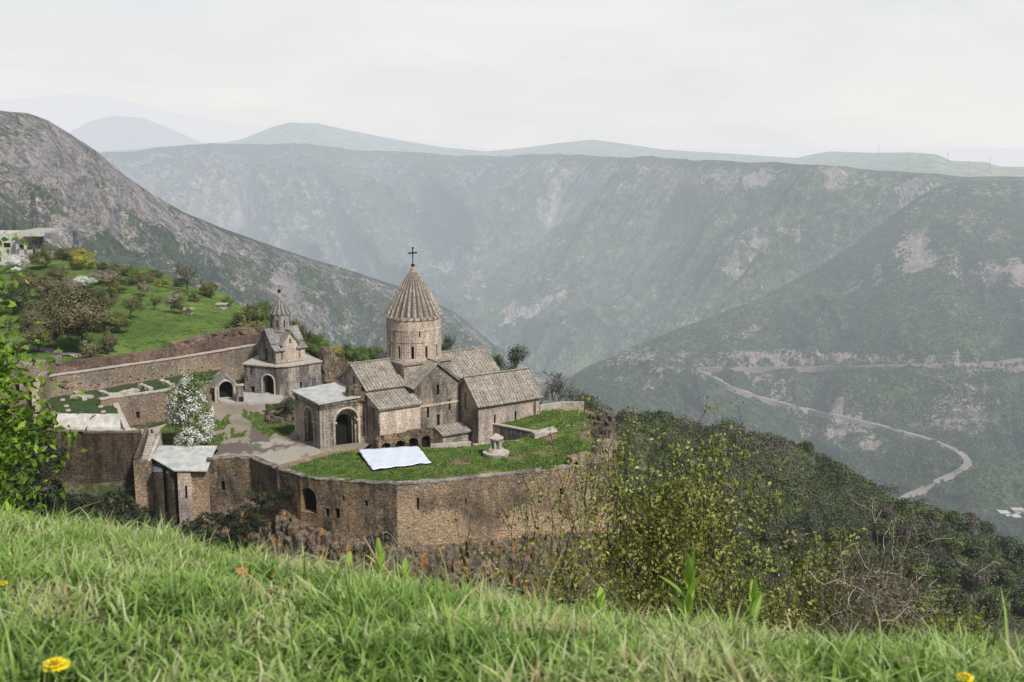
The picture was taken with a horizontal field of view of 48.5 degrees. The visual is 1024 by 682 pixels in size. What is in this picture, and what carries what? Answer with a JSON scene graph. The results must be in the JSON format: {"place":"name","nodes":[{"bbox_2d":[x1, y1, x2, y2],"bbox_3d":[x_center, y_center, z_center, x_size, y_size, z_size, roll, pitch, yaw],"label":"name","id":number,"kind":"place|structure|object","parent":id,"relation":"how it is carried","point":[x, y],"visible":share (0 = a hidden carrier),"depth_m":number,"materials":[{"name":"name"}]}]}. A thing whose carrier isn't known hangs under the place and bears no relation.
{"place":"outdoors","nodes":[
{"label":"outdoors","id":0,"kind":"place"},
{"bbox_2d":[51,369,221,397],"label":"lawn","id":1,"kind":"structure","parent":0,"point":[155,384],"depth_m":168.49,"materials":[{"name":"green plant"}]},
{"bbox_2d":[70,378,174,400],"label":"foundation stones","id":2,"kind":"object","parent":1,"relation":"on","point":[132,390],"visible":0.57,"depth_m":163.77,"materials":[{"name":"beige stone"}]},
{"bbox_2d":[70,116,205,150],"bbox_3d":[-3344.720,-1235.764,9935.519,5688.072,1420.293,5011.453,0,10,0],"label":"cone hill","id":3,"kind":"structure","parent":0,"point":[112,133],"depth_m":9088.09,"materials":[{"name":"grey plant"}]},
{"bbox_2d":[156,408,294,445],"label":"plaza grass","id":4,"kind":"structure","parent":0,"point":[171,439],"depth_m":158.33,"materials":[{"name":"green plant"}]},
{"bbox_2d":[0,94,499,150],"bbox_3d":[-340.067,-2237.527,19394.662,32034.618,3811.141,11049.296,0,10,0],"label":"mountain","id":5,"kind":"structure","parent":0,"point":[68,113],"depth_m":18291.82,"materials":[{"name":"grey stone"}]},
{"bbox_2d":[140,395,369,464],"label":"plaza","id":6,"kind":"structure","parent":0,"point":[277,448],"depth_m":152.69,"materials":[{"name":"grey stone"}]},
{"bbox_2d":[155,367,215,448],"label":"blossom tree","id":7,"kind":"object","parent":6,"relation":"on","point":[189,433],"visible":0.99,"depth_m":147.92,"materials":[{"name":"white plant"}]},
{"bbox_2d":[220,390,285,404],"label":"landing","id":8,"kind":"object","parent":6,"relation":"on","point":[252,398],"visible":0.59,"depth_m":173.46,"materials":[{"name":"stone"}]},
{"bbox_2d":[211,371,236,401],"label":"arched portal","id":9,"kind":"object","parent":8,"relation":"on","point":[223,386],"visible":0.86,"depth_m":174.26,"materials":[{"name":"stone"}]},
{"bbox_2d":[265,399,294,424],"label":"rubble bank","id":10,"kind":"structure","parent":6,"relation":"on","point":[276,416],"depth_m":162.92,"materials":[{"name":"brown stone"}]},
{"bbox_2d":[276,447,358,490],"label":"wall","id":11,"kind":"structure","parent":6,"relation":"on","point":[298,461],"depth_m":141.82,"materials":[{"name":"brown stone"}]},
{"bbox_2d":[0,111,556,404],"bbox_3d":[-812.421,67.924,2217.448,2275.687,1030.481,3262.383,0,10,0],"label":"mountain","id":12,"kind":"structure","parent":0,"point":[113,212],"depth_m":1321.26,"materials":[{"name":"grey stone"}]},
{"bbox_2d":[162,499,628,579],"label":"cliff","id":13,"kind":"structure","parent":0,"point":[310,530],"depth_m":136.39,"materials":[{"name":"brown stone"}]},
{"bbox_2d":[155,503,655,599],"bbox_3d":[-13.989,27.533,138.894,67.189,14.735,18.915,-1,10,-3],"label":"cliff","id":14,"kind":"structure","parent":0,"point":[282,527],"depth_m":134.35,"materials":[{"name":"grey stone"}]},
{"bbox_2d":[289,409,609,482],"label":"lawn terrace","id":15,"kind":"structure","parent":0,"point":[343,458],"depth_m":141.80,"materials":[{"name":"green plant"}]},
{"bbox_2d":[359,446,430,469],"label":"tarpaulin","id":16,"kind":"object","parent":15,"relation":"on","point":[379,458],"visible":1,"depth_m":141.18,"materials":[{"name":"white plastic"}]},
{"bbox_2d":[483,433,508,458],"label":"well pavilion","id":17,"kind":"structure","parent":15,"relation":"on","point":[495,451],"depth_m":142.12,"materials":[{"name":"stone"}]},
{"bbox_2d":[493,423,536,441],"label":"retaining wall","id":18,"kind":"structure","parent":15,"relation":"on","point":[507,432],"depth_m":152.97,"materials":[{"name":"grey stone"}]},
{"bbox_2d":[539,401,583,412],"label":"wall","id":19,"kind":"structure","parent":15,"relation":"on","point":[559,404],"depth_m":161.95,"materials":[{"name":"stone"}]},
{"bbox_2d":[587,409,622,448],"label":"rubble heap","id":20,"kind":"object","parent":15,"relation":"on","point":[605,422],"visible":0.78,"depth_m":150.25,"materials":[{"name":"stone"}]},
{"bbox_2d":[0,255,1023,681],"bbox_3d":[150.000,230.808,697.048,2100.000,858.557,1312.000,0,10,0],"label":"ground","id":21,"kind":"structure","parent":0,"point":[160,325],"depth_m":193.29,"materials":[{"name":"green plant"}]},
{"bbox_2d":[0,252,29,271],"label":"meadow bush","id":22,"kind":"object","parent":21,"relation":"on","point":[11,262],"visible":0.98,"depth_m":277.81,"materials":[{"name":"white plant"}]},
{"bbox_2d":[0,279,33,311],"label":"meadow bush","id":23,"kind":"object","parent":21,"relation":"on","point":[22,293],"visible":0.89,"depth_m":210.08,"materials":[{"name":"green plant"}]},
{"bbox_2d":[0,358,50,439],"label":"corner tower","id":24,"kind":"structure","parent":21,"relation":"on","point":[34,370],"depth_m":157.50,"materials":[{"name":"brown stone"}]},
{"bbox_2d":[0,312,62,353],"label":"meadow bush","id":25,"kind":"object","parent":21,"relation":"on","point":[41,329],"visible":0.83,"depth_m":177.76,"materials":[{"name":"green plant"}]},
{"bbox_2d":[0,228,63,264],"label":"terrace house","id":26,"kind":"structure","parent":21,"relation":"on","point":[14,247],"depth_m":315.50,"materials":[{"name":"white paint"}]},
{"bbox_2d":[15,293,55,327],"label":"meadow bush","id":27,"kind":"object","parent":21,"relation":"on","point":[31,308],"visible":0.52,"depth_m":191.48,"materials":[{"name":"green plant"}]},
{"bbox_2d":[25,244,56,268],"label":"meadow bush","id":28,"kind":"object","parent":21,"relation":"on","point":[43,258],"visible":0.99,"depth_m":281.45,"materials":[{"name":"green plant"}]},
{"bbox_2d":[0,231,94,520],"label":"leafy tree","id":29,"kind":"object","parent":21,"relation":"on","point":[17,429],"visible":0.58,"depth_m":9.76,"materials":[{"name":"green plant"}]},
{"bbox_2d":[28,272,67,297],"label":"meadow bush","id":30,"kind":"object","parent":21,"relation":"on","point":[44,283],"visible":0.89,"depth_m":225.51,"materials":[{"name":"green plant"}]},
{"bbox_2d":[39,657,70,681],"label":"dandelion","id":31,"kind":"object","parent":21,"relation":"on","point":[57,664],"visible":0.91,"depth_m":1.91,"materials":[{"name":"yellow plant"}]},
{"bbox_2d":[38,291,80,333],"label":"meadow bush","id":32,"kind":"object","parent":21,"relation":"on","point":[51,307],"visible":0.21,"depth_m":187.05,"materials":[{"name":"green plant"}]},
{"bbox_2d":[43,275,110,358],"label":"tree","id":33,"kind":"object","parent":21,"relation":"on","point":[80,322],"visible":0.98,"depth_m":175.50,"materials":[{"name":"green plant"}]},
{"bbox_2d":[66,245,96,269],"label":"meadow bush","id":34,"kind":"object","parent":21,"relation":"on","point":[79,257],"visible":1,"depth_m":272.52,"materials":[{"name":"yellow plant"}]},
{"bbox_2d":[35,427,141,483],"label":"bastion wall","id":35,"kind":"structure","parent":21,"relation":"on","point":[108,455],"depth_m":149.22,"materials":[{"name":"stone"}]},
{"bbox_2d":[47,394,130,430],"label":"roof","id":36,"kind":"object","parent":35,"relation":"on","point":[96,421],"depth_m":151.44,"materials":[{"name":"white paint"}]},
{"bbox_2d":[48,397,117,413],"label":"roof lawn","id":37,"kind":"structure","parent":36,"relation":"on","point":[89,406],"depth_m":156.01,"materials":[{"name":"green plant"}]},
{"bbox_2d":[94,287,120,313],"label":"meadow tree","id":38,"kind":"object","parent":21,"relation":"on","point":[111,299],"visible":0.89,"depth_m":203.32,"materials":[{"name":"brown plant"}]},
{"bbox_2d":[98,328,119,352],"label":"meadow bush","id":39,"kind":"object","parent":21,"relation":"on","point":[108,340],"visible":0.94,"depth_m":180.05,"materials":[{"name":"green plant"}]},
{"bbox_2d":[95,310,131,332],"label":"meadow bush","id":40,"kind":"object","parent":21,"relation":"on","point":[120,322],"visible":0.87,"depth_m":190.43,"materials":[{"name":"green plant"}]},
{"bbox_2d":[100,276,131,292],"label":"meadow bush","id":41,"kind":"object","parent":21,"relation":"on","point":[117,284],"visible":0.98,"depth_m":239.27,"materials":[{"name":"green plant"}]},
{"bbox_2d":[119,290,146,317],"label":"meadow tree","id":42,"kind":"object","parent":21,"relation":"on","point":[131,303],"visible":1,"depth_m":200.89,"materials":[{"name":"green plant"}]},
{"bbox_2d":[133,427,161,510],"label":"wall","id":43,"kind":"structure","parent":21,"relation":"on","point":[147,447],"depth_m":146.37,"materials":[{"name":"stone"}]},
{"bbox_2d":[46,334,260,396],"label":"fortress wall","id":44,"kind":"structure","parent":21,"relation":"on","point":[229,356],"depth_m":173.51,"materials":[{"name":"stone"}]},
{"bbox_2d":[98,381,211,426],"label":"terrace wall","id":45,"kind":"structure","parent":21,"relation":"on","point":[137,408],"depth_m":160.23,"materials":[{"name":"stone"}]},
{"bbox_2d":[152,445,216,527],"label":"outbuilding","id":46,"kind":"structure","parent":21,"relation":"on","point":[180,476],"depth_m":143.97,"materials":[{"name":"stone"}]},
{"bbox_2d":[173,263,203,294],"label":"bare tree","id":47,"kind":"object","parent":21,"relation":"on","point":[186,274],"visible":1,"depth_m":240.22,"materials":[{"name":"grey plant"}]},
{"bbox_2d":[0,439,391,543],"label":"undergrowth","id":48,"kind":"object","parent":21,"relation":"on","point":[128,513],"visible":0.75,"depth_m":143.50,"materials":[{"name":"green plant"}]},
{"bbox_2d":[169,325,269,346],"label":"ruined wall","id":49,"kind":"structure","parent":21,"relation":"on","point":[224,334],"depth_m":188.31,"materials":[{"name":"stone"}]},
{"bbox_2d":[220,303,265,328],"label":"meadow bush","id":50,"kind":"object","parent":21,"relation":"on","point":[243,319],"visible":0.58,"depth_m":195.40,"materials":[{"name":"green plant"}]},
{"bbox_2d":[248,298,272,324],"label":"meadow bush","id":51,"kind":"object","parent":21,"relation":"on","point":[265,316],"visible":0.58,"depth_m":209.88,"materials":[{"name":"green plant"}]},
{"bbox_2d":[242,286,321,395],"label":"chapel","id":52,"kind":"structure","parent":21,"relation":"on","point":[282,363],"depth_m":177.69,"materials":[{"name":"grey stone"}]},
{"bbox_2d":[305,332,333,358],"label":"meadow bush","id":53,"kind":"object","parent":21,"relation":"on","point":[318,342],"visible":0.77,"depth_m":210.91,"materials":[{"name":"green plant"}]},
{"bbox_2d":[319,346,350,383],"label":"ruined wall","id":54,"kind":"structure","parent":21,"relation":"on","point":[333,366],"depth_m":182.01,"materials":[{"name":"brown stone"}]},
{"bbox_2d":[352,343,383,360],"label":"meadow bush","id":55,"kind":"object","parent":21,"relation":"on","point":[369,354],"visible":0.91,"depth_m":252.78,"materials":[{"name":"green plant"}]},
{"bbox_2d":[366,537,388,578],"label":"broad leaved weed","id":56,"kind":"object","parent":21,"relation":"on","point":[380,555],"visible":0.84,"depth_m":3.79,"materials":[{"name":"green plant"}]},
{"bbox_2d":[328,486,443,581],"bbox_3d":[-1.489,3.173,12.869,1.471,3.267,1.329,0,10,0],"label":"sparse shrub","id":57,"kind":"object","parent":21,"relation":"on","point":[409,560],"visible":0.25,"depth_m":12.66,"materials":[{"name":"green plant"}]},
{"bbox_2d":[207,455,613,547],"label":"rampart wall","id":58,"kind":"structure","parent":21,"relation":"on","point":[341,506],"depth_m":134.92,"materials":[{"name":"brown stone"}]},
{"bbox_2d":[566,450,597,470],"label":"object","id":59,"kind":"object","parent":58,"relation":"on","point":[576,456],"visible":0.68,"depth_m":138.36,"materials":[{"name":"beige stone"}]},
{"bbox_2d":[492,343,530,370],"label":"tree","id":60,"kind":"object","parent":21,"relation":"on","point":[516,358],"visible":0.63,"depth_m":179.08,"materials":[{"name":"green plant"}]},
{"bbox_2d":[0,491,1023,681],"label":"grass","id":61,"kind":"structure","parent":21,"relation":"on","point":[427,615],"depth_m":2.41,"materials":[{"name":"green plant"}]},
{"bbox_2d":[540,370,576,402],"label":"bare tree","id":62,"kind":"object","parent":21,"relation":"on","point":[557,391],"visible":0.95,"depth_m":170.31,"materials":[{"name":"grey plant"}]},
{"bbox_2d":[478,493,646,618],"bbox_3d":[0.600,3.954,13.601,2.102,4.604,2.110,0,10,0],"label":"leafy shrub","id":63,"kind":"object","parent":21,"relation":"on","point":[581,582],"visible":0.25,"depth_m":13.08,"materials":[{"name":"green plant"}]},
{"bbox_2d":[551,407,616,516],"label":"end wall","id":64,"kind":"structure","parent":21,"relation":"on","point":[607,442],"depth_m":140.36,"materials":[{"name":"brown stone"}]},
{"bbox_2d":[449,396,835,631],"bbox_3d":[1.488,3.904,14.388,4.989,6.454,4.194,0,10,0],"label":"leafy shrub","id":65,"kind":"object","parent":21,"relation":"on","point":[656,538],"visible":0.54,"depth_m":13.95,"materials":[{"name":"green plant"}]},
{"bbox_2d":[658,546,715,623],"bbox_3d":[0.512,0.733,3.281,0.164,0.299,0.090,6,12,30],"label":"broad leaved weed","id":66,"kind":"object","parent":21,"relation":"on","point":[691,583],"visible":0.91,"depth_m":3.27,"materials":[{"name":"green plant"}]},
{"bbox_2d":[733,578,763,630],"bbox_3d":[0.673,0.766,3.185,0.102,0.219,0.090,0,10,0],"label":"broad leaved weed","id":67,"kind":"object","parent":21,"relation":"on","point":[757,599],"visible":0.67,"depth_m":3.19,"materials":[{"name":"green plant"}]},
{"bbox_2d":[626,501,873,641],"bbox_3d":[2.651,4.304,12.456,2.821,5.144,2.826,4,11,21],"label":"leafy shrub","id":68,"kind":"object","parent":21,"relation":"on","point":[769,598],"visible":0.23,"depth_m":12.14,"materials":[{"name":"green plant"}]},
{"bbox_2d":[691,573,834,640],"bbox_3d":[1.942,2.653,8.113,1.494,1.981,1.613,5,12,27],"label":"shrub","id":69,"kind":"object","parent":21,"relation":"on","point":[781,619],"visible":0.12,"depth_m":8.16,"materials":[{"name":"green plant"}]},
{"bbox_2d":[764,552,790,579],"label":"ravine tree","id":70,"kind":"object","parent":21,"relation":"on","point":[777,557],"visible":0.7,"depth_m":244.13,"materials":[{"name":"green plant"}]},
{"bbox_2d":[777,523,806,547],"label":"ravine tree","id":71,"kind":"object","parent":21,"relation":"on","point":[796,537],"visible":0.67,"depth_m":252.82,"materials":[{"name":"green plant"}]},
{"bbox_2d":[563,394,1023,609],"bbox_3d":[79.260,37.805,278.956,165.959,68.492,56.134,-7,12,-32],"label":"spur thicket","id":72,"kind":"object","parent":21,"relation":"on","point":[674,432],"visible":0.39,"depth_m":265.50,"materials":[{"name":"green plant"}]},
{"bbox_2d":[584,404,1023,633],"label":"spur scrub","id":73,"kind":"object","parent":21,"relation":"on","point":[852,514],"visible":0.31,"depth_m":270.98,"materials":[{"name":"green plant"}]},
{"bbox_2d":[587,394,1023,608],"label":"spur thicket","id":74,"kind":"object","parent":21,"relation":"on","point":[805,445],"visible":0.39,"depth_m":270.44,"materials":[{"name":"green plant"}]},
{"bbox_2d":[793,516,821,536],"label":"ravine tree","id":75,"kind":"object","parent":21,"relation":"on","point":[812,524],"visible":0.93,"depth_m":259.86,"materials":[{"name":"green plant"}]},
{"bbox_2d":[820,522,850,546],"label":"ravine tree","id":76,"kind":"object","parent":21,"relation":"on","point":[832,530],"visible":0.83,"depth_m":263.19,"materials":[{"name":"green plant"}]},
{"bbox_2d":[871,520,895,544],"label":"ravine tree","id":77,"kind":"object","parent":21,"relation":"on","point":[880,526],"visible":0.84,"depth_m":274.91,"materials":[{"name":"green plant"}]},
{"bbox_2d":[875,547,904,574],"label":"ravine tree","id":78,"kind":"object","parent":21,"relation":"on","point":[886,556],"visible":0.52,"depth_m":265.66,"materials":[{"name":"green plant"}]},
{"bbox_2d":[766,489,1023,648],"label":"bare shrub","id":79,"kind":"object","parent":21,"relation":"on","point":[902,612],"visible":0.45,"depth_m":10.73,"materials":[{"name":"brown plant"}]},
{"bbox_2d":[888,497,917,519],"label":"ravine tree","id":80,"kind":"object","parent":21,"relation":"on","point":[902,504],"visible":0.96,"depth_m":292.37,"materials":[{"name":"green plant"}]},
{"bbox_2d":[896,522,919,544],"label":"ravine tree","id":81,"kind":"object","parent":21,"relation":"on","point":[900,532],"visible":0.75,"depth_m":279.13,"materials":[{"name":"green plant"}]},
{"bbox_2d":[903,554,933,580],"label":"ravine tree","id":82,"kind":"object","parent":21,"relation":"on","point":[916,568],"visible":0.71,"depth_m":267.21,"materials":[{"name":"green plant"}]},
{"bbox_2d":[917,526,945,548],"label":"ravine tree","id":83,"kind":"object","parent":21,"relation":"on","point":[924,538],"visible":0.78,"depth_m":283.48,"materials":[{"name":"green plant"}]},
{"bbox_2d":[888,569,1004,649],"bbox_3d":[2.687,2.196,7.094,1.165,1.578,1.282,0,10,0],"label":"shrub","id":84,"kind":"object","parent":21,"relation":"on","point":[971,620],"visible":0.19,"depth_m":6.97,"materials":[{"name":"green plant"}]},
{"bbox_2d":[932,558,965,585],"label":"ravine tree","id":85,"kind":"object","parent":21,"relation":"on","point":[945,565],"visible":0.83,"depth_m":273.20,"materials":[{"name":"green plant"}]},
{"bbox_2d":[943,510,965,527],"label":"ravine tree","id":86,"kind":"object","parent":21,"relation":"on","point":[953,517],"visible":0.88,"depth_m":303.43,"materials":[{"name":"green plant"}]},
{"bbox_2d":[941,532,971,559],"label":"ravine tree","id":87,"kind":"object","parent":21,"relation":"on","point":[957,540],"visible":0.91,"depth_m":287.18,"materials":[{"name":"green plant"}]},
{"bbox_2d":[945,586,975,618],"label":"ravine tree","id":88,"kind":"object","parent":21,"relation":"on","point":[959,596],"visible":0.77,"depth_m":266.31,"materials":[{"name":"green plant"}]},
{"bbox_2d":[956,512,981,531],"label":"ravine tree","id":89,"kind":"object","parent":21,"relation":"on","point":[971,521],"visible":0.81,"depth_m":309.04,"materials":[{"name":"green plant"}]},
{"bbox_2d":[964,537,989,561],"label":"ravine tree","id":90,"kind":"object","parent":21,"relation":"on","point":[977,545],"visible":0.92,"depth_m":292.37,"materials":[{"name":"green plant"}]},
{"bbox_2d":[961,563,998,592],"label":"ravine tree","id":91,"kind":"object","parent":21,"relation":"on","point":[977,576],"visible":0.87,"depth_m":276.09,"materials":[{"name":"green plant"}]},
{"bbox_2d":[979,591,1016,622],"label":"ravine tree","id":92,"kind":"object","parent":21,"relation":"on","point":[991,602],"visible":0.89,"depth_m":270.59,"materials":[{"name":"green plant"}]},
{"bbox_2d":[992,535,1021,558],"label":"ravine tree","id":93,"kind":"object","parent":21,"relation":"on","point":[1008,544],"visible":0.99,"depth_m":304.87,"materials":[{"name":"green plant"}]},
{"bbox_2d":[994,560,1022,588],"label":"ravine tree","id":94,"kind":"object","parent":21,"relation":"on","point":[1005,574],"visible":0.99,"depth_m":284.80,"materials":[{"name":"green plant"}]},
{"bbox_2d":[0,0,1023,147],"label":"sky","id":95,"kind":"structure","parent":0,"point":[479,73],"materials":[{"name":"white"}]},
{"bbox_2d":[97,122,1023,176],"bbox_3d":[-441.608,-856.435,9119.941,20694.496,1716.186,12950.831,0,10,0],"label":"plateau hill","id":96,"kind":"structure","parent":0,"point":[314,134],"depth_m":5717.77,"materials":[{"name":"green plant"}]},
{"bbox_2d":[99,143,1023,381],"bbox_3d":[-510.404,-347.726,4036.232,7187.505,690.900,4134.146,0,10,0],"label":"canyon wall","id":97,"kind":"structure","parent":0,"point":[570,265],"depth_m":3222.57,"materials":[{"name":"grey stone"}]},
{"bbox_2d":[492,148,1023,166],"bbox_3d":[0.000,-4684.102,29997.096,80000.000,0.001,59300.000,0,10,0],"label":"valley floor","id":98,"kind":"structure","parent":0,"point":[1008,157],"depth_m":48591.09,"materials":[{"name":"grey stone"}]},
{"bbox_2d":[539,180,1023,545],"bbox_3d":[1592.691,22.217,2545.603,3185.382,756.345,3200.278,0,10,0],"label":"canyon slope","id":99,"kind":"structure","parent":0,"point":[925,250],"depth_m":1848.65,"materials":[{"name":"grey stone"}]},
{"bbox_2d":[539,184,1023,530],"bbox_3d":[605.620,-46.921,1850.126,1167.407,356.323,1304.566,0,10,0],"label":"hillside scrub","id":100,"kind":"object","parent":99,"relation":"on","point":[851,458],"visible":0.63,"depth_m":1802.92,"materials":[{"name":"green plant"}]},
{"bbox_2d":[696,369,971,498],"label":"road","id":101,"kind":"structure","parent":0,"point":[965,458],"depth_m":1654.67,"materials":[{"name":"grey asphalt"}]},
{"bbox_2d":[698,358,1023,372],"bbox_3d":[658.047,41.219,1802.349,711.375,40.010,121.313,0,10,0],"label":"road","id":102,"kind":"structure","parent":0,"point":[989,364],"depth_m":1827.19,"materials":[{"name":"grey asphalt"}]},
{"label":"court","id":103,"kind":"structure","parent":0,"visible":0},
{"bbox_2d":[291,247,500,448],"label":"church","id":104,"kind":"structure","parent":103,"relation":"on","point":[411,377],"depth_m":153.60,"materials":[{"name":"stone"}]},
{"bbox_2d":[374,427,433,447],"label":"ruined arcade","id":105,"kind":"object","parent":103,"relation":"on","point":[422,437],"visible":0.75,"depth_m":147.69},
{"bbox_2d":[433,421,470,442],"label":"monk cell","id":106,"kind":"object","parent":103,"relation":"on","point":[452,432],"visible":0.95,"depth_m":153.73,"materials":[{"name":"stone"}]},
{"bbox_2d":[459,367,543,444],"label":"chapel","id":107,"kind":"structure","parent":103,"relation":"on","point":[488,401],"depth_m":155.57,"materials":[{"name":"stone"}]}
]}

